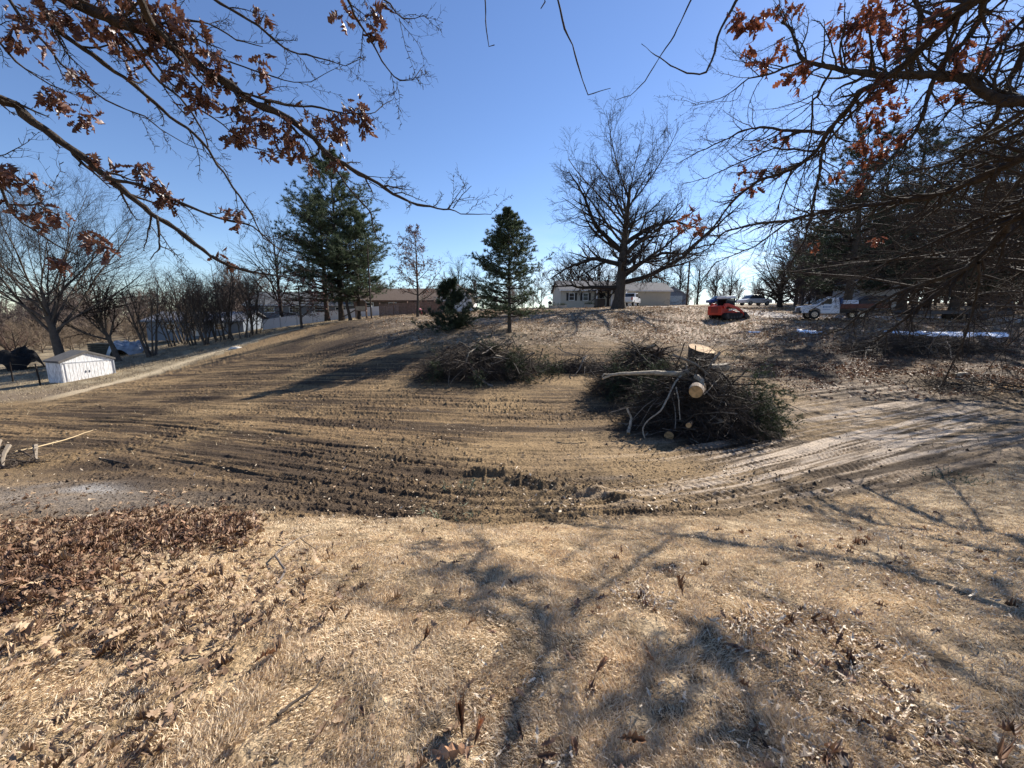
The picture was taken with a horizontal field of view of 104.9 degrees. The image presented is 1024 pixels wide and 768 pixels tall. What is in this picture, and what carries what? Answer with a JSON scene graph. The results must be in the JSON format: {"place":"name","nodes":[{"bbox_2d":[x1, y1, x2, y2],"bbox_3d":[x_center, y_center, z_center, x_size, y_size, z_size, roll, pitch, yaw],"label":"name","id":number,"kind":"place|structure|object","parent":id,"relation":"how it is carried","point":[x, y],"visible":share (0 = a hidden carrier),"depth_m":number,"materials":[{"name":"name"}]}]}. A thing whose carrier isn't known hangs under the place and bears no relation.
{"place":"outdoors","nodes":[
{"label":"outdoors","id":0,"kind":"place"},
{"bbox_2d":[0,303,1023,767],"bbox_3d":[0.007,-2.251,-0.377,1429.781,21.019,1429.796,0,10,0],"label":"ground","id":1,"kind":"structure","parent":0,"point":[294,373],"depth_m":6.99,"materials":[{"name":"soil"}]},
{"bbox_2d":[0,319,39,350],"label":"round bare shrub","id":2,"kind":"object","parent":1,"relation":"on","point":[7,345],"visible":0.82,"depth_m":44.41,"materials":[{"name":"brown plant"}]},
{"bbox_2d":[8,618,35,639],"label":"oak leaf","id":3,"kind":"object","parent":1,"relation":"on","point":[27,630],"visible":0.85,"depth_m":2.12,"materials":[{"name":"brown plant"}]},
{"bbox_2d":[0,345,44,371],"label":"covered heap","id":4,"kind":"object","parent":1,"relation":"on","point":[23,357],"visible":0.9,"depth_m":36.23,"materials":[{"name":"black plastic"}]},
{"bbox_2d":[0,434,66,469],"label":"twig windrow","id":5,"kind":"object","parent":1,"relation":"on","point":[14,462],"visible":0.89,"depth_m":8.80,"materials":[{"name":"brown wood"}]},
{"bbox_2d":[9,347,73,384],"bbox_3d":[-40.084,-1.239,31.843,4.864,2.214,17.954,-9,13,-42],"label":"wire fence","id":6,"kind":"object","parent":1,"relation":"on","point":[27,371],"visible":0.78,"depth_m":27.98,"materials":[{"name":"brown"}]},
{"bbox_2d":[43,350,115,382],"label":"garden shed","id":7,"kind":"structure","parent":1,"relation":"on","point":[70,366],"depth_m":28.02,"materials":[{"name":"white paint"}]},
{"bbox_2d":[64,362,87,381],"bbox_3d":[-30.808,-0.856,27.906,0.049,1.254,1.091,3,10,20],"label":"door","id":8,"kind":"structure","parent":7,"relation":"in","point":[81,370],"depth_m":27.85,"materials":[{"name":"white paint"}]},
{"bbox_2d":[86,361,107,377],"bbox_3d":[-30.426,-1.027,28.924,0.049,1.254,1.091,3,10,20],"label":"door","id":9,"kind":"structure","parent":7,"relation":"in","point":[100,372],"depth_m":28.89,"materials":[{"name":"white paint"}]},
{"bbox_2d":[19,245,151,361],"bbox_3d":[-38.858,-7.119,35.890,9.666,10.962,7.802,4,10,21],"label":"bare tree","id":10,"kind":"object","parent":1,"relation":"on","point":[99,322],"visible":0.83,"depth_m":35.75,"materials":[{"name":"brown plant"}]},
{"bbox_2d":[0,157,174,355],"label":"spreading bare tree","id":11,"kind":"object","parent":1,"relation":"on","point":[52,330],"visible":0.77,"depth_m":33.72,"materials":[{"name":"grey plant"}]},
{"bbox_2d":[0,298,202,352],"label":"field brush","id":12,"kind":"object","parent":1,"relation":"on","point":[63,333],"visible":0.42,"depth_m":61.03,"materials":[{"name":"brown plant"}]},
{"bbox_2d":[87,343,125,355],"bbox_3d":[-44.515,-3.816,43.387,3.025,1.350,1.360,0,10,0],"label":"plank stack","id":13,"kind":"object","parent":1,"relation":"on","point":[100,348],"visible":0.44,"depth_m":42.76,"materials":[{"name":"wood"}]},
{"bbox_2d":[106,340,150,355],"bbox_3d":[-41.710,-3.979,42.888,3.800,1.583,2.400,0,10,0],"label":"tarp stack","id":14,"kind":"object","parent":1,"relation":"on","point":[130,348],"visible":0.71,"depth_m":42.09,"materials":[{"name":"blue plastic"}]},
{"bbox_2d":[90,256,181,356],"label":"twin stem tree","id":15,"kind":"object","parent":1,"relation":"on","point":[149,353],"visible":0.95,"depth_m":37.19,"materials":[{"name":"brown plant"}]},
{"bbox_2d":[0,263,285,344],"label":"distant woods","id":16,"kind":"object","parent":1,"relation":"on","point":[18,316],"visible":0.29,"depth_m":87.22,"materials":[{"name":"brown plant"}]},
{"bbox_2d":[131,742,154,760],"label":"oak leaf","id":17,"kind":"object","parent":1,"relation":"on","point":[145,749],"visible":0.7,"depth_m":1.53,"materials":[{"name":"brown plant"}]},
{"bbox_2d":[131,272,223,346],"bbox_3d":[-37.175,-8.463,44.865,9.293,8.793,5.340,0,10,0],"label":"thicket shrub","id":18,"kind":"object","parent":1,"relation":"on","point":[171,322],"visible":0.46,"depth_m":44.68,"materials":[{"name":"brown plant"}]},
{"bbox_2d":[0,479,367,674],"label":"leaf pile","id":19,"kind":"object","parent":1,"relation":"on","point":[41,549],"visible":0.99,"depth_m":2.91,"materials":[{"name":"brown plant"}]},
{"bbox_2d":[136,256,243,343],"bbox_3d":[-38.307,-10.107,48.133,11.152,10.551,6.408,-2,10,-12],"label":"thicket shrub","id":20,"kind":"object","parent":1,"relation":"on","point":[173,319],"visible":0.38,"depth_m":47.26,"materials":[{"name":"brown plant"}]},
{"bbox_2d":[151,267,245,345],"bbox_3d":[-33.175,-8.416,42.865,9.293,8.793,5.340,0,10,0],"label":"thicket shrub","id":21,"kind":"object","parent":1,"relation":"on","point":[186,320],"visible":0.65,"depth_m":42.53,"materials":[{"name":"brown plant"}]},
{"bbox_2d":[161,251,242,345],"bbox_3d":[-32.280,-8.926,42.680,5.768,9.496,10.037,3,10,15],"label":"thicket shrub","id":22,"kind":"object","parent":1,"relation":"on","point":[194,315],"visible":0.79,"depth_m":40.55,"materials":[{"name":"brown plant"}]},
{"bbox_2d":[140,311,269,340],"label":"dark garage","id":23,"kind":"structure","parent":1,"relation":"on","point":[234,329],"depth_m":52.56,"materials":[{"name":"grey"}]},
{"bbox_2d":[172,242,251,340],"bbox_3d":[-34.226,-10.078,44.370,11.152,10.551,6.408,6,11,31],"label":"thicket shrub","id":24,"kind":"object","parent":1,"relation":"on","point":[225,291],"visible":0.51,"depth_m":43.48,"materials":[{"name":"brown plant"}]},
{"bbox_2d":[162,257,268,340],"bbox_3d":[-30.046,-8.937,41.056,9.479,8.968,5.447,-9,13,-43],"label":"thicket shrub","id":25,"kind":"object","parent":1,"relation":"on","point":[247,304],"visible":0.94,"depth_m":41.71,"materials":[{"name":"brown plant"}]},
{"bbox_2d":[233,265,272,334],"bbox_3d":[-29.275,-9.547,44.583,5.073,8.353,8.829,-5,11,-28],"label":"thicket shrub","id":26,"kind":"object","parent":1,"relation":"on","point":[256,310],"visible":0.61,"depth_m":45.45,"materials":[{"name":"brown plant"}]},
{"bbox_2d":[227,198,300,316],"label":"background tree","id":27,"kind":"object","parent":1,"relation":"on","point":[274,284],"visible":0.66,"depth_m":57.94,"materials":[{"name":"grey plant"}]},
{"bbox_2d":[236,266,343,328],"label":"tree","id":28,"kind":"object","parent":1,"relation":"on","point":[310,289],"visible":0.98,"depth_m":43.14,"materials":[{"name":"brown plant"}]},
{"bbox_2d":[271,533,316,584],"bbox_3d":[-1.897,1.482,3.403,0.387,0.356,1.285,-5,11,-29],"label":"crooked stick","id":29,"kind":"object","parent":1,"relation":"on","point":[283,567],"visible":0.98,"depth_m":3.23,"materials":[{"name":"brown wood"}]},
{"bbox_2d":[244,292,353,318],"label":"grey roofed house","id":30,"kind":"structure","parent":1,"relation":"on","point":[286,308],"depth_m":61.22,"materials":[{"name":"grey"}]},
{"bbox_2d":[277,678,322,716],"bbox_3d":[-0.932,1.389,1.751,0.031,0.029,0.212,5,11,28],"label":"bark stick","id":31,"kind":"object","parent":1,"relation":"on","point":[280,712],"visible":1,"depth_m":1.73,"materials":[{"name":"brown"}]},
{"bbox_2d":[0,0,610,294],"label":"overhanging oak","id":32,"kind":"object","parent":1,"relation":"on","point":[155,35],"visible":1,"depth_m":3.46,"materials":[{"name":"brown plant"}]},
{"bbox_2d":[253,193,385,321],"bbox_3d":[-25.320,-16.680,53.363,13.745,16.672,14.494,6,11,30],"label":"white pine","id":33,"kind":"object","parent":1,"relation":"on","point":[291,266],"visible":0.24,"depth_m":50.85,"materials":[{"name":"green plant"}]},
{"bbox_2d":[262,306,398,329],"bbox_3d":[-24.204,-9.267,54.132,17.290,3.760,0.747,-5,11,-29],"label":"vinyl fence","id":34,"kind":"object","parent":1,"relation":"on","point":[280,321],"visible":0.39,"depth_m":52.50,"materials":[{"name":"grey plastic"}]},
{"bbox_2d":[269,148,396,320],"bbox_3d":[-21.640,-18.029,48.836,14.606,20.581,15.465,0,10,0],"label":"white pine","id":35,"kind":"object","parent":1,"relation":"on","point":[321,224],"visible":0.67,"depth_m":46.14,"materials":[{"name":"green plant"}]},
{"bbox_2d":[314,243,355,320],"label":"leaning pine","id":36,"kind":"object","parent":1,"relation":"on","point":[335,267],"visible":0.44,"depth_m":46.37,"materials":[{"name":"green plant"}]},
{"bbox_2d":[303,206,395,318],"bbox_3d":[-19.095,-14.680,48.348,10.532,13.690,12.551,0,10,0],"label":"white pine","id":37,"kind":"object","parent":1,"relation":"on","point":[349,228],"visible":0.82,"depth_m":46.20,"materials":[{"name":"green plant"}]},
{"bbox_2d":[341,297,367,318],"bbox_3d":[-19.474,-9.359,48.585,3.300,2.650,1.500,-3,10,-15],"label":"playset","id":38,"kind":"object","parent":1,"relation":"on","point":[360,308],"visible":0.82,"depth_m":48.24,"materials":[{"name":"brown wood"}]},
{"bbox_2d":[367,244,371,318],"bbox_3d":[-16.407,-11.597,45.340,0.190,8.600,0.200,0,10,0],"label":"utility pole","id":39,"kind":"object","parent":1,"relation":"on","point":[369,284],"visible":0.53,"depth_m":45.32,"materials":[{"name":"brown wood"}]},
{"bbox_2d":[351,288,467,313],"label":"brown roofed house","id":40,"kind":"structure","parent":1,"relation":"on","point":[395,295],"depth_m":59.84,"materials":[{"name":"brick"}]},
{"bbox_2d":[379,300,443,316],"bbox_3d":[-12.651,-9.770,50.982,8.668,2.390,0.383,-2,10,-14],"label":"board fence","id":41,"kind":"object","parent":1,"relation":"on","point":[404,309],"visible":0.65,"depth_m":50.74,"materials":[{"name":"brown wood"}]},
{"bbox_2d":[390,224,447,316],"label":"young brown oak","id":42,"kind":"object","parent":1,"relation":"on","point":[413,263],"visible":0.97,"depth_m":40.04,"materials":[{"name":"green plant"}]},
{"bbox_2d":[410,276,483,333],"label":"bushy cedar","id":43,"kind":"object","parent":1,"relation":"on","point":[454,318],"visible":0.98,"depth_m":28.69,"materials":[{"name":"green plant"}]},
{"bbox_2d":[427,741,473,761],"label":"oak leaf","id":44,"kind":"object","parent":1,"relation":"on","point":[452,750],"visible":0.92,"depth_m":1.52,"materials":[{"name":"brown plant"}]},
{"bbox_2d":[437,284,476,310],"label":"gabled house","id":45,"kind":"structure","parent":1,"relation":"on","point":[464,303],"depth_m":55.40,"materials":[{"name":"white paint"}]},
{"bbox_2d":[454,685,464,737],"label":"oak leaf","id":46,"kind":"object","parent":1,"relation":"on","point":[460,706],"visible":1,"depth_m":1.61,"materials":[{"name":"brown plant"}]},
{"bbox_2d":[448,252,474,287],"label":"background tree","id":47,"kind":"object","parent":1,"relation":"on","point":[462,283],"visible":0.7,"depth_m":60.70,"materials":[{"name":"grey plant"}]},
{"bbox_2d":[465,261,483,304],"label":"background tree","id":48,"kind":"object","parent":1,"relation":"on","point":[474,282],"visible":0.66,"depth_m":59.12,"materials":[{"name":"grey plant"}]},
{"bbox_2d":[474,714,485,744],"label":"oak leaf","id":49,"kind":"object","parent":1,"relation":"on","point":[480,722],"visible":1,"depth_m":1.59,"materials":[{"name":"brown plant"}]},
{"bbox_2d":[398,329,566,389],"bbox_3d":[-1.308,-0.963,18.176,7.890,3.265,6.467,0,10,0],"label":"brush pile","id":50,"kind":"object","parent":1,"relation":"on","point":[492,364],"visible":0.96,"depth_m":17.44,"materials":[{"name":"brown wood"}]},
{"bbox_2d":[457,206,554,332],"bbox_3d":[-0.035,-7.648,26.934,6.242,8.608,6.730,4,10,23],"label":"young pine","id":51,"kind":"object","parent":1,"relation":"on","point":[501,241],"visible":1,"depth_m":26.04,"materials":[{"name":"green plant"}]},
{"bbox_2d":[0,373,1023,528],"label":"soil clods","id":52,"kind":"object","parent":1,"relation":"on","point":[398,514],"visible":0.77,"depth_m":6.58,"materials":[{"name":"brown soil"}]},
{"bbox_2d":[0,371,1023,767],"bbox_3d":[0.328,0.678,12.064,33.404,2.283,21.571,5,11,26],"label":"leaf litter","id":53,"kind":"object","parent":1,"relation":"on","point":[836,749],"visible":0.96,"depth_m":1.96,"materials":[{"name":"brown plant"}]},
{"bbox_2d":[542,252,581,289],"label":"round background tree","id":54,"kind":"object","parent":1,"relation":"on","point":[557,266],"visible":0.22,"depth_m":80.60,"materials":[{"name":"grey plant"}]},
{"bbox_2d":[353,267,784,307],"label":"horizon trees","id":55,"kind":"object","parent":1,"relation":"on","point":[536,299],"visible":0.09,"depth_m":135.37,"materials":[{"name":"brown plant"}]},
{"bbox_2d":[524,345,618,377],"bbox_3d":[3.152,-0.921,19.409,6.648,2.413,4.073,0,10,0],"label":"twig windrow","id":56,"kind":"object","parent":1,"relation":"on","point":[570,367],"visible":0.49,"depth_m":19.09,"materials":[{"name":"brown"}]},
{"bbox_2d":[550,230,605,280],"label":"round background tree","id":57,"kind":"object","parent":1,"relation":"on","point":[579,273],"visible":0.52,"depth_m":72.30,"materials":[{"name":"grey plant"}]},
{"bbox_2d":[553,231,620,280],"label":"round background tree","id":58,"kind":"object","parent":1,"relation":"on","point":[604,255],"visible":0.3,"depth_m":78.47,"materials":[{"name":"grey plant"}]},
{"bbox_2d":[551,279,627,307],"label":"ranch house","id":59,"kind":"structure","parent":1,"relation":"on","point":[569,296],"depth_m":59.27,"materials":[{"name":"beige"}]},
{"bbox_2d":[585,250,633,306],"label":"round background tree","id":60,"kind":"object","parent":1,"relation":"on","point":[607,291],"visible":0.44,"depth_m":57.54,"materials":[{"name":"grey plant"}]},
{"bbox_2d":[577,326,685,405],"bbox_3d":[5.149,-0.531,15.680,5.736,3.718,5.286,0,10,0],"label":"brush pile","id":61,"kind":"object","parent":1,"relation":"on","point":[611,386],"visible":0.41,"depth_m":15.05,"materials":[{"name":"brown wood"}]},
{"bbox_2d":[636,343,678,370],"bbox_3d":[5.524,-0.875,15.178,1.771,1.398,1.207,3,10,18],"label":"root wad","id":62,"kind":"object","parent":61,"relation":"on","point":[657,348],"visible":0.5,"depth_m":15.02,"materials":[{"name":"brown plant"}]},
{"bbox_2d":[618,730,645,742],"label":"oak leaf","id":63,"kind":"object","parent":1,"relation":"on","point":[634,737],"visible":1,"depth_m":1.55,"materials":[{"name":"brown plant"}]},
{"bbox_2d":[630,240,665,282],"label":"background tree","id":64,"kind":"object","parent":1,"relation":"on","point":[653,268],"visible":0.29,"depth_m":93.65,"materials":[{"name":"grey plant"}]},
{"bbox_2d":[625,283,673,305],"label":"beige garage","id":65,"kind":"structure","parent":1,"relation":"on","point":[656,294],"depth_m":63.02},
{"bbox_2d":[542,76,763,308],"bbox_3d":[16.072,-19.357,43.508,24.906,22.206,15.763,0,10,0],"label":"shade tree","id":66,"kind":"object","parent":1,"relation":"on","point":[626,253],"visible":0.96,"depth_m":43.61,"materials":[{"name":"brown plant"}]},
{"bbox_2d":[670,286,688,304],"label":"gabled garage","id":67,"kind":"structure","parent":1,"relation":"on","point":[678,297],"depth_m":80.56,"materials":[{"name":"grey"}]},
{"bbox_2d":[670,296,681,304],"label":"garage door","id":68,"kind":"structure","parent":67,"relation":"in","point":[675,299],"depth_m":80.77,"materials":[{"name":"grey metal"}]},
{"bbox_2d":[664,238,701,289],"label":"background tree","id":69,"kind":"object","parent":1,"relation":"on","point":[682,279],"visible":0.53,"depth_m":86.14,"materials":[{"name":"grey plant"}]},
{"bbox_2d":[365,305,1023,402],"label":"slope leaf litter","id":70,"kind":"object","parent":1,"relation":"on","point":[815,323],"visible":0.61,"depth_m":29.35,"materials":[{"name":"brown plant"}]},
{"bbox_2d":[688,344,715,372],"bbox_3d":[6.358,-0.062,13.674,2.529,2.605,2.442,-5,11,-28],"label":"tree stump","id":71,"kind":"object","parent":1,"relation":"on","point":[699,349],"visible":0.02,"depth_m":13.44,"materials":[{"name":"beige wood"}]},
{"bbox_2d":[687,251,718,304],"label":"background tree","id":72,"kind":"object","parent":1,"relation":"on","point":[711,271],"visible":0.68,"depth_m":90.64,"materials":[{"name":"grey plant"}]},
{"bbox_2d":[597,335,815,450],"bbox_3d":[5.517,0.285,11.454,6.232,3.489,5.603,0,10,0],"label":"brush pile","id":73,"kind":"object","parent":1,"relation":"on","point":[723,396],"visible":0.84,"depth_m":10.65,"materials":[{"name":"plant"}]},
{"bbox_2d":[642,375,681,450],"bbox_3d":[3.696,0.715,10.108,0.594,1.631,2.903,6,11,34],"label":"forked pale branch","id":74,"kind":"object","parent":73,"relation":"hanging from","point":[673,385],"visible":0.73,"depth_m":10.24,"materials":[{"name":"grey plant"}]},
{"bbox_2d":[602,363,728,379],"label":"long pale branch","id":75,"kind":"object","parent":73,"relation":"on","point":[666,373],"visible":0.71,"depth_m":11.06,"materials":[{"name":"beige plant"}]},
{"bbox_2d":[689,377,707,397],"bbox_3d":[5.317,0.008,11.178,0.488,0.527,2.558,6,11,31],"label":"sawn log","id":76,"kind":"object","parent":73,"relation":"on","point":[697,389],"visible":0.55,"depth_m":10.12,"materials":[{"name":"beige wood"}]},
{"bbox_2d":[704,252,728,295],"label":"background tree","id":77,"kind":"object","parent":1,"relation":"on","point":[715,286],"visible":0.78,"depth_m":108.86,"materials":[{"name":"grey plant"}]},
{"bbox_2d":[418,354,1023,528],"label":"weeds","id":78,"kind":"object","parent":1,"relation":"on","point":[460,482],"visible":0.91,"depth_m":6.67,"materials":[{"name":"brown plant"}]},
{"bbox_2d":[708,296,750,319],"bbox_3d":[21.146,-7.460,38.426,3.965,2.207,1.900,-7,13,-23],"label":"track loader","id":79,"kind":"object","parent":1,"relation":"on","point":[723,306],"visible":0.94,"depth_m":37.77,"materials":[{"name":"red metal"}]},
{"bbox_2d":[708,306,721,314],"bbox_3d":[19.423,-7.024,37.724,0.160,0.850,1.500,-7,13,-23],"label":"rear door","id":80,"kind":"structure","parent":79,"relation":"in","point":[714,310],"depth_m":37.63,"materials":[{"name":"red paint"}]},
{"bbox_2d":[718,255,742,298],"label":"background tree","id":81,"kind":"object","parent":1,"relation":"on","point":[729,291],"visible":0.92,"depth_m":118.81,"materials":[{"name":"grey plant"}]},
{"bbox_2d":[737,295,771,305],"bbox_3d":[35.026,-12.079,56.873,4.424,1.475,1.820,-2,10,-10],"label":"parked car","id":82,"kind":"object","parent":1,"relation":"on","point":[751,299],"visible":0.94,"depth_m":56.09,"materials":[{"name":"grey metal"}]},
{"bbox_2d":[743,243,820,307],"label":"spreading fruit tree","id":83,"kind":"object","parent":1,"relation":"on","point":[780,301],"visible":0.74,"depth_m":49.56,"materials":[{"name":"brown plant"}]},
{"bbox_2d":[776,212,863,299],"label":"dark pine","id":84,"kind":"object","parent":1,"relation":"on","point":[838,241],"visible":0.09,"depth_m":57.40,"materials":[{"name":"green plant"}]},
{"bbox_2d":[617,0,1023,405],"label":"overhanging oak","id":85,"kind":"object","parent":1,"relation":"on","point":[1000,97],"visible":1,"depth_m":5.59,"materials":[{"name":"brown plant"}]},
{"bbox_2d":[711,16,1023,392],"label":"twiggy drooping tree","id":86,"kind":"object","parent":1,"relation":"on","point":[1019,259],"visible":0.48,"depth_m":18.14,"materials":[{"name":"brown plant"}]},
{"bbox_2d":[771,122,970,310],"bbox_3d":[35.224,-16.648,39.915,14.844,19.052,14.861,7,12,38],"label":"dark pine","id":87,"kind":"object","parent":1,"relation":"on","point":[836,253],"visible":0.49,"depth_m":40.01,"materials":[{"name":"green plant"}]},
{"bbox_2d":[832,274,913,309],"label":"metal shed","id":88,"kind":"structure","parent":1,"relation":"on","point":[871,293],"depth_m":47.35,"materials":[{"name":"grey"}]},
{"bbox_2d":[870,288,896,306],"bbox_3d":[44.481,-10.428,47.314,2.800,2.400,0.070,1,10,8],"label":"garage door","id":89,"kind":"structure","parent":88,"relation":"in","point":[883,293],"depth_m":47.20,"materials":[{"name":"grey"}]},
{"bbox_2d":[806,102,965,267],"bbox_3d":[46.047,-21.784,49.312,12.729,24.788,13.729,0,10,0],"label":"background tree","id":90,"kind":"object","parent":1,"relation":"on","point":[871,138],"visible":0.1,"depth_m":49.11,"materials":[{"name":"green plant"}]},
{"bbox_2d":[767,189,1023,307],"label":"woods","id":91,"kind":"object","parent":1,"relation":"on","point":[801,300],"visible":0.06,"depth_m":56.69,"materials":[{"name":"brown"}]},
{"bbox_2d":[816,324,1023,360],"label":"twig windrow","id":92,"kind":"object","parent":1,"relation":"on","point":[919,346],"visible":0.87,"depth_m":24.29,"materials":[{"name":"brown"}]},
{"bbox_2d":[834,119,1023,309],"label":"dark pine","id":93,"kind":"object","parent":1,"relation":"on","point":[927,148],"visible":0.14,"depth_m":41.95,"materials":[{"name":"green plant"}]},
{"bbox_2d":[884,331,1008,337],"bbox_3d":[32.115,-3.655,28.918,8.490,0.491,1.909,0,10,2],"label":"snow patch","id":94,"kind":"object","parent":1,"relation":"on","point":[983,333],"visible":0.53,"depth_m":28.71,"materials":[{"name":"white snow"}]},
{"bbox_2d":[874,127,1023,309],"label":"dark pine","id":95,"kind":"object","parent":1,"relation":"on","point":[958,283],"visible":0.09,"depth_m":41.05,"materials":[{"name":"green plant"}]},
{"bbox_2d":[885,355,1023,394],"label":"twig windrow","id":96,"kind":"object","parent":1,"relation":"on","point":[966,384],"visible":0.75,"depth_m":16.70,"materials":[{"name":"brown wood"}]},
{"bbox_2d":[914,132,1023,309],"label":"dark pine","id":97,"kind":"object","parent":1,"relation":"on","point":[1022,166],"visible":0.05,"depth_m":46.45,"materials":[{"name":"green plant"}]},
{"bbox_2d":[0,457,1023,767],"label":"dry grass","id":98,"kind":"structure","parent":0,"point":[634,755],"depth_m":2.07,"materials":[{"name":"beige plant"}]},
{"bbox_2d":[252,648,275,663],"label":"oak leaf","id":99,"kind":"object","parent":98,"relation":"on","point":[269,651],"visible":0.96,"depth_m":1.99,"materials":[{"name":"brown plant"}]},
{"bbox_2d":[0,0,1023,321],"label":"sky","id":100,"kind":"structure","parent":0,"point":[496,112],"materials":[{"name":"blue"}]},
{"bbox_2d":[573,306,1023,322],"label":"driveway","id":101,"kind":"structure","parent":0,"point":[773,314],"depth_m":39.23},
{"bbox_2d":[625,293,639,305],"bbox_3d":[16.671,-11.921,55.775,2.300,1.879,5.647,5,11,28],"label":"pickup truck","id":102,"kind":"object","parent":101,"relation":"on","point":[633,298],"visible":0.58,"depth_m":55.10,"materials":[{"name":"white metal"}]},
{"bbox_2d":[792,297,890,318],"bbox_3d":[29.372,-6.847,35.366,6.528,1.987,2.342,3,10,20],"label":"flatbed truck","id":103,"kind":"object","parent":101,"relation":"on","point":[824,308],"visible":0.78,"depth_m":34.90,"materials":[{"name":"white metal"}]},
{"bbox_2d":[856,295,890,303],"bbox_3d":[31.569,-7.305,34.479,2.332,0.930,1.344,3,10,20],"label":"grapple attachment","id":104,"kind":"object","parent":103,"relation":"on","point":[864,301],"visible":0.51,"depth_m":34.08,"materials":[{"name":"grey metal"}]},
{"bbox_2d":[888,301,1013,319],"bbox_3d":[37.870,-6.442,34.474,8.900,1.725,2.480,1,10,5],"label":"gooseneck trailer","id":105,"kind":"object","parent":101,"relation":"on","point":[946,313],"visible":0.45,"depth_m":33.48,"materials":[{"name":"grey metal"}]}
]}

